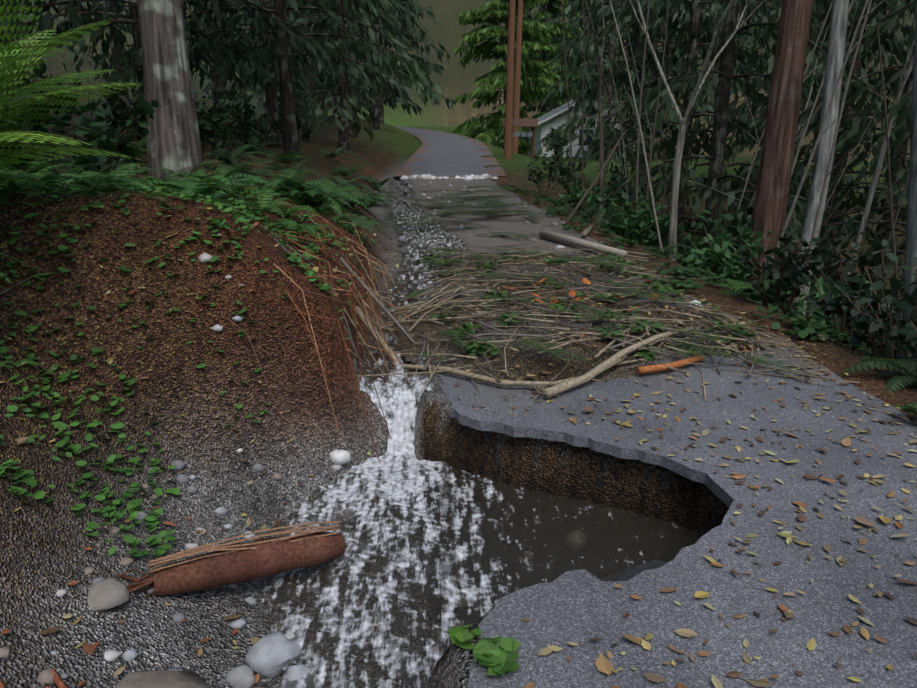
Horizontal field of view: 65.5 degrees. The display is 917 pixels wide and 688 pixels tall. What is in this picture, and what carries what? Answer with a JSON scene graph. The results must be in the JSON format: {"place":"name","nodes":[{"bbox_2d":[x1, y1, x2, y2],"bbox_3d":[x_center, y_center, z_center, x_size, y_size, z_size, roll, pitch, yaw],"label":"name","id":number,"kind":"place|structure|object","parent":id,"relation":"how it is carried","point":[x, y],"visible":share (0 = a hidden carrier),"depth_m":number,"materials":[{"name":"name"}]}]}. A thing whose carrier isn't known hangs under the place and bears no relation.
{"place":"outdoors","nodes":[
{"label":"outdoors","id":0,"kind":"place"},
{"bbox_2d":[394,126,506,175],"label":"road","id":1,"kind":"structure","parent":0,"point":[438,153],"depth_m":35.69,"materials":[{"name":"grey asphalt"}]},
{"bbox_2d":[0,0,916,687],"bbox_3d":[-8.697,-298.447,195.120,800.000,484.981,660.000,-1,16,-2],"label":"terrain","id":2,"kind":"structure","parent":0,"point":[44,552],"depth_m":3.90,"materials":[{"name":"brown soil"}]},
{"bbox_2d":[0,160,374,488],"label":"bank ferns","id":3,"kind":"object","parent":2,"relation":"on","point":[232,191],"visible":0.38,"depth_m":5.08,"materials":[{"name":"green plant"}]},
{"bbox_2d":[0,182,703,687],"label":"stones","id":4,"kind":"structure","parent":2,"relation":"on","point":[268,654],"depth_m":2.80,"materials":[{"name":"grey stone"}]},
{"bbox_2d":[0,158,807,479],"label":"plants","id":5,"kind":"object","parent":2,"relation":"on","point":[8,170],"visible":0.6,"depth_m":5.22,"materials":[{"name":"green plant"}]},
{"bbox_2d":[0,133,859,687],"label":"sticks and logs","id":6,"kind":"object","parent":2,"relation":"on","point":[232,563],"visible":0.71,"depth_m":5.07,"materials":[{"name":"brown wood"}]},
{"bbox_2d":[400,174,497,180],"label":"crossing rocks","id":7,"kind":"object","parent":2,"relation":"on","point":[466,177],"visible":0.85,"depth_m":24.82,"materials":[{"name":"white stone"}]},
{"bbox_2d":[0,0,915,363],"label":"tree foliage","id":8,"kind":"object","parent":2,"relation":"on","point":[328,66],"visible":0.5,"depth_m":20.98,"materials":[{"name":"green plant"}]},
{"bbox_2d":[0,0,916,674],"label":"ferns and plants","id":9,"kind":"object","parent":2,"relation":"on","point":[494,656],"visible":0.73,"depth_m":6.66,"materials":[{"name":"green plant"}]},
{"bbox_2d":[0,0,916,373],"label":"tree trunks","id":10,"kind":"object","parent":2,"relation":"on","point":[172,136],"visible":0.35,"depth_m":11.62,"materials":[{"name":"brown plant"}]},
{"bbox_2d":[0,158,916,687],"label":"fallen leaves","id":11,"kind":"object","parent":2,"relation":"on","point":[604,664],"visible":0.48,"depth_m":3.40,"materials":[{"name":"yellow plant"}]},
{"bbox_2d":[0,49,916,375],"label":"shrub stems","id":12,"kind":"object","parent":2,"relation":"on","point":[764,301],"visible":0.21,"depth_m":7.22,"materials":[{"name":"green plant"}]},
{"bbox_2d":[451,0,582,150],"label":"conifer tree","id":13,"kind":"object","parent":2,"relation":"on","point":[487,13],"visible":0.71,"depth_m":69.36,"materials":[{"name":"green plant"}]},
{"bbox_2d":[502,0,537,158],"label":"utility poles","id":14,"kind":"object","parent":2,"relation":"on","point":[512,122],"visible":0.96,"depth_m":36.57,"materials":[{"name":"brown wood"}]},
{"bbox_2d":[528,96,642,156],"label":"house","id":15,"kind":"structure","parent":2,"relation":"on","point":[557,118],"depth_m":59.75,"materials":[{"name":"white"}]},
{"bbox_2d":[374,0,916,396],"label":"bare branches","id":16,"kind":"object","parent":2,"relation":"on","point":[650,187],"visible":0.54,"depth_m":11.29,"materials":[{"name":"brown wood"}]},
{"bbox_2d":[249,180,700,687],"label":"stream water","id":17,"kind":"structure","parent":0,"point":[378,599],"depth_m":3.58,"materials":[{"name":"grey liquid"}]},
{"bbox_2d":[617,560,667,580],"bbox_3d":[0.681,1.165,3.099,0.830,0.390,0.620,-1,16,-2],"label":"asphalt edge","id":18,"kind":"object","parent":17,"relation":"in","point":[628,574],"depth_m":3.33,"materials":[{"name":"grey asphalt"}]},
{"bbox_2d":[402,176,916,687],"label":"road asphalt","id":19,"kind":"structure","parent":0,"point":[580,608],"depth_m":2.99,"materials":[{"name":"grey asphalt"}]},
{"bbox_2d":[393,251,764,381],"bbox_3d":[0.921,-0.643,7.658,3.870,0.191,6.480,-1,16,-2],"label":"debris pile","id":20,"kind":"object","parent":19,"relation":"on","point":[526,361],"depth_m":5.86,"materials":[{"name":"brown wood"}]}
]}

